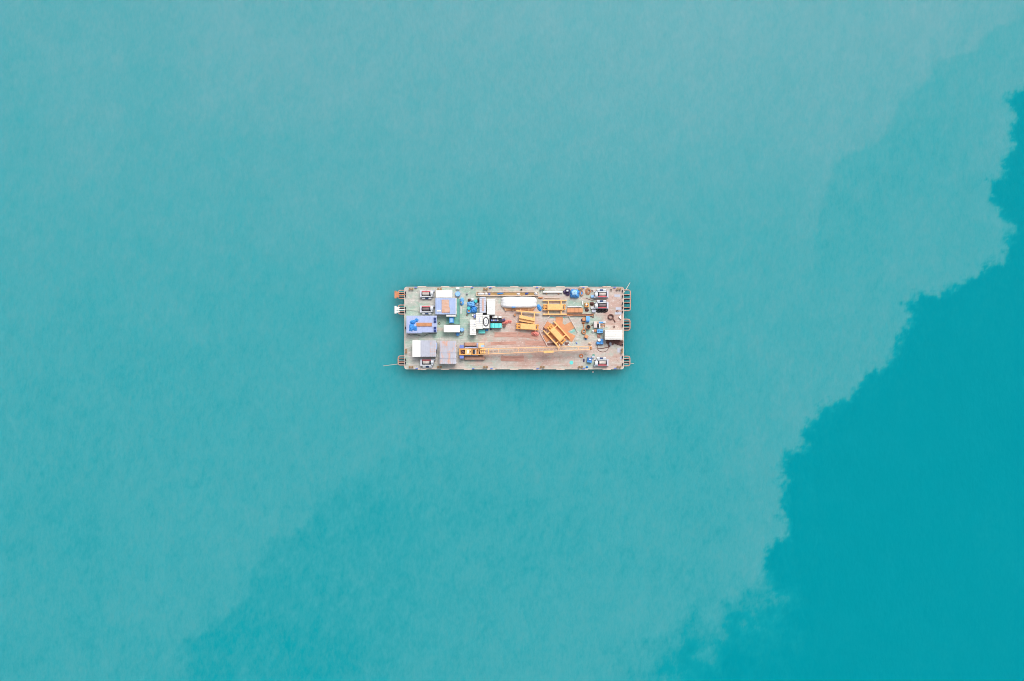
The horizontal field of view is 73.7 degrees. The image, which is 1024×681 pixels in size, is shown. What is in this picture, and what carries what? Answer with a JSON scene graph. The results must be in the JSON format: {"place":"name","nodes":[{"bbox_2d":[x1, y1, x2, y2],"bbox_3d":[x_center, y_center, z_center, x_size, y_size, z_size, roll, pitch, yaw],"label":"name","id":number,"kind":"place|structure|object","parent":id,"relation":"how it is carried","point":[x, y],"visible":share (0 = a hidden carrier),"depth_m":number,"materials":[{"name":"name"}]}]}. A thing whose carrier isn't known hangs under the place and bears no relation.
{"place":"outdoors","nodes":[
{"label":"outdoors","id":0,"kind":"place"},
{"bbox_2d":[412,340,436,356],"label":"workshop house","id":1,"kind":"structure","parent":0,"point":[424,348],"depth_m":197.20,"materials":[{"name":"white paint"}]},
{"bbox_2d":[440,341,456,363],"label":"workshop house","id":2,"kind":"structure","parent":0,"point":[448,351],"depth_m":197.30,"materials":[{"name":"grey metal"}]},
{"bbox_2d":[0,0,1023,680],"bbox_3d":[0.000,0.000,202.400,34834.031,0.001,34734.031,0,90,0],"label":"water","id":3,"kind":"structure","parent":0,"point":[786,444],"depth_m":202.40,"materials":[{"name":"teal liquid"}]},
{"bbox_2d":[398,286,630,369],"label":"barge","id":4,"kind":"object","parent":3,"relation":"on","point":[536,359],"visible":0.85,"depth_m":200.00,"materials":[{"name":"paint"}]},
{"bbox_2d":[395,306,404,313],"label":"anchor","id":5,"kind":"object","parent":4,"relation":"attached to","point":[397,309],"visible":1,"depth_m":199.91,"materials":[{"name":"white paint"}]},
{"bbox_2d":[395,291,404,298],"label":"anchor","id":6,"kind":"object","parent":4,"relation":"attached to","point":[397,294],"visible":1,"depth_m":199.91,"materials":[{"name":"orange paint"}]},
{"bbox_2d":[406,316,436,332],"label":"deckhouse","id":7,"kind":"object","parent":4,"relation":"on","point":[426,324],"visible":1,"depth_m":197.42,"materials":[{"name":"metal"}]},
{"bbox_2d":[409,318,418,330],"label":"tarpaulin","id":8,"kind":"object","parent":7,"relation":"on","point":[412,327],"visible":1,"depth_m":197.19,"materials":[{"name":"blue plastic"}]},
{"bbox_2d":[420,290,434,298],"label":"anchor winch","id":9,"kind":"object","parent":4,"relation":"on","point":[425,294],"visible":1,"depth_m":198.82,"materials":[{"name":"white paint"}]},
{"bbox_2d":[420,305,434,314],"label":"anchor winch","id":10,"kind":"object","parent":4,"relation":"on","point":[426,308],"visible":1,"depth_m":198.67,"materials":[{"name":"white paint"}]},
{"bbox_2d":[420,359,434,367],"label":"anchor winch","id":11,"kind":"object","parent":4,"relation":"on","point":[426,361],"visible":1,"depth_m":198.70,"materials":[{"name":"white paint"}]},
{"bbox_2d":[436,290,452,297],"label":"site cabin","id":12,"kind":"object","parent":4,"relation":"on","point":[444,293],"visible":0.96,"depth_m":197.50,"materials":[{"name":"white metal"}]},
{"bbox_2d":[435,298,456,316],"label":"deckhouse","id":13,"kind":"object","parent":4,"relation":"on","point":[447,307],"visible":1,"depth_m":197.28,"materials":[{"name":"white paint"}]},
{"bbox_2d":[444,325,459,331],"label":"storage container","id":14,"kind":"object","parent":4,"relation":"on","point":[451,328],"visible":1,"depth_m":197.60,"materials":[{"name":"white metal"}]},
{"bbox_2d":[446,299,459,323],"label":"deck platform","id":15,"kind":"structure","parent":4,"relation":"on","point":[457,320],"depth_m":199.65,"materials":[{"name":"green paint"}]},
{"bbox_2d":[449,317,453,322],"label":"pump cabinet","id":16,"kind":"object","parent":15,"relation":"on","point":[451,319],"visible":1,"depth_m":198.30,"materials":[{"name":"blue metal"}]},
{"bbox_2d":[467,301,474,306],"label":"tarpaulin","id":17,"kind":"object","parent":4,"relation":"on","point":[470,304],"visible":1,"depth_m":199.08,"materials":[{"name":"blue plastic"}]},
{"bbox_2d":[470,320,475,334],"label":"site cabin","id":18,"kind":"object","parent":4,"relation":"on","point":[472,327],"visible":0.99,"depth_m":197.60,"materials":[{"name":"white metal"}]},
{"bbox_2d":[471,307,476,312],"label":"tarpaulin","id":19,"kind":"object","parent":4,"relation":"on","point":[473,309],"visible":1,"depth_m":199.02,"materials":[{"name":"blue plastic"}]},
{"bbox_2d":[476,313,482,328],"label":"site cabin","id":20,"kind":"object","parent":4,"relation":"on","point":[479,320],"visible":1,"depth_m":197.40,"materials":[{"name":"white metal"}]},
{"bbox_2d":[480,297,485,312],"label":"storage container","id":21,"kind":"object","parent":4,"relation":"on","point":[482,304],"visible":1,"depth_m":197.50,"materials":[{"name":"grey metal"}]},
{"bbox_2d":[483,315,488,327],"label":"site cabin","id":22,"kind":"object","parent":4,"relation":"on","point":[485,321],"visible":1,"depth_m":197.50,"materials":[{"name":"white metal"}]},
{"bbox_2d":[487,299,494,314],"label":"storage container","id":23,"kind":"object","parent":4,"relation":"on","point":[490,306],"visible":1,"depth_m":197.40,"materials":[{"name":"white metal"}]},
{"bbox_2d":[490,323,501,327],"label":"generator","id":24,"kind":"object","parent":4,"relation":"on","point":[495,325],"visible":1,"depth_m":198.44,"materials":[{"name":"metal"}]},
{"bbox_2d":[489,318,504,321],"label":"diesel engine","id":25,"kind":"object","parent":4,"relation":"on","point":[496,320],"visible":1,"depth_m":198.80,"materials":[{"name":"metal"}]},
{"bbox_2d":[491,341,515,344],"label":"steel plate","id":26,"kind":"object","parent":4,"relation":"on","point":[503,343],"visible":1,"depth_m":199.95,"materials":[{"name":"metal"}]},
{"bbox_2d":[495,332,516,336],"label":"steel plate","id":27,"kind":"object","parent":4,"relation":"on","point":[505,334],"visible":1,"depth_m":199.95,"materials":[{"name":"brown metal"}]},
{"bbox_2d":[476,292,537,295],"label":"steel trough","id":28,"kind":"object","parent":4,"relation":"on","point":[512,294],"visible":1,"depth_m":199.83,"materials":[{"name":"metal"}]},
{"bbox_2d":[501,356,523,361],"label":"steel plate","id":29,"kind":"object","parent":4,"relation":"on","point":[512,358],"visible":1,"depth_m":199.95,"materials":[{"name":"pink metal"}]},
{"bbox_2d":[503,307,534,310],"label":"timber stack","id":30,"kind":"object","parent":4,"relation":"on","point":[521,309],"visible":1,"depth_m":199.61,"materials":[{"name":"brown wood"}]},
{"bbox_2d":[501,296,536,307],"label":"tarpaulin","id":31,"kind":"object","parent":30,"relation":"on","point":[520,302],"visible":1,"depth_m":198.47,"materials":[{"name":"white plastic"}]},
{"bbox_2d":[459,342,591,359],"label":"crawler crane","id":32,"kind":"object","parent":4,"relation":"on","point":[472,353],"visible":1,"depth_m":197.45,"materials":[{"name":"metal"}]},
{"bbox_2d":[516,323,538,329],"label":"pile guide frame","id":33,"kind":"object","parent":4,"relation":"on","point":[523,326],"visible":1,"depth_m":198.55,"materials":[{"name":"yellow metal"}]},
{"bbox_2d":[516,310,539,323],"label":"pile guide frame","id":34,"kind":"object","parent":4,"relation":"on","point":[522,318],"visible":1,"depth_m":198.70,"materials":[{"name":"yellow metal"}]},
{"bbox_2d":[517,332,538,339],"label":"steel plate","id":35,"kind":"object","parent":4,"relation":"on","point":[525,335],"visible":1,"depth_m":199.95,"materials":[{"name":"brown metal"}]},
{"bbox_2d":[531,331,538,335],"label":"tarpaulin","id":36,"kind":"object","parent":35,"relation":"on","point":[534,333],"visible":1,"depth_m":199.44,"materials":[{"name":"plastic"}]},
{"bbox_2d":[525,341,545,345],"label":"steel plate","id":37,"kind":"object","parent":4,"relation":"on","point":[541,343],"visible":1,"depth_m":199.95,"materials":[{"name":"pink metal"}]},
{"bbox_2d":[543,291,561,292],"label":"steel pipe","id":38,"kind":"object","parent":4,"relation":"on","point":[552,291],"visible":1,"depth_m":199.30,"materials":[{"name":"white metal"}]},
{"bbox_2d":[543,300,566,314],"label":"pile guide frame","id":39,"kind":"object","parent":4,"relation":"on","point":[553,307],"visible":1,"depth_m":199.02,"materials":[{"name":"yellow metal"}]},
{"bbox_2d":[540,316,577,345],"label":"hexagonal template","id":40,"kind":"object","parent":4,"relation":"on","point":[566,328],"visible":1,"depth_m":199.89,"materials":[{"name":"orange metal"}]},
{"bbox_2d":[543,321,569,347],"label":"pile guide frame","id":41,"kind":"object","parent":40,"relation":"on","point":[557,335],"visible":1,"depth_m":198.85,"materials":[{"name":"yellow metal"}]},
{"bbox_2d":[563,288,569,295],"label":"net heap","id":42,"kind":"object","parent":4,"relation":"on","point":[566,293],"visible":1,"depth_m":199.73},
{"bbox_2d":[570,289,579,297],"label":"tarp crate","id":43,"kind":"object","parent":4,"relation":"on","point":[574,293],"visible":1,"depth_m":198.78,"materials":[{"name":"blue plastic"}]},
{"bbox_2d":[567,308,582,312],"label":"steel box beam","id":44,"kind":"structure","parent":4,"relation":"on","point":[574,310],"depth_m":199.30,"materials":[{"name":"orange metal"}]},
{"bbox_2d":[567,314,593,315],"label":"channel beam","id":45,"kind":"structure","parent":4,"relation":"on","point":[578,315],"depth_m":199.50,"materials":[{"name":"metal"}]},
{"bbox_2d":[594,321,605,327],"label":"capstan winch","id":46,"kind":"object","parent":4,"relation":"on","point":[599,324],"visible":1,"depth_m":199.40,"materials":[{"name":"paint"}]},
{"bbox_2d":[593,357,608,365],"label":"anchor winch","id":47,"kind":"object","parent":4,"relation":"on","point":[601,363],"visible":1,"depth_m":198.68,"materials":[{"name":"white paint"}]},
{"bbox_2d":[594,289,608,297],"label":"anchor winch","id":48,"kind":"object","parent":4,"relation":"on","point":[600,295],"visible":1,"depth_m":198.78,"materials":[{"name":"white paint"}]},
{"bbox_2d":[594,300,608,308],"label":"anchor winch","id":49,"kind":"object","parent":4,"relation":"on","point":[601,306],"visible":1,"depth_m":198.74,"materials":[{"name":"white paint"}]},
{"bbox_2d":[596,309,607,312],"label":"hose heap","id":50,"kind":"object","parent":4,"relation":"on","point":[601,311],"visible":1,"depth_m":199.78,"materials":[{"name":"black rubber"}]},
{"bbox_2d":[604,330,621,339],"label":"site cabin","id":51,"kind":"object","parent":4,"relation":"on","point":[612,334],"visible":1,"depth_m":197.40,"materials":[{"name":"white metal"}]},
{"bbox_2d":[606,340,623,345],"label":"anchor chain","id":52,"kind":"object","parent":4,"relation":"on","point":[619,342],"visible":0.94,"depth_m":199.69,"materials":[{"name":"metal"}]}
]}

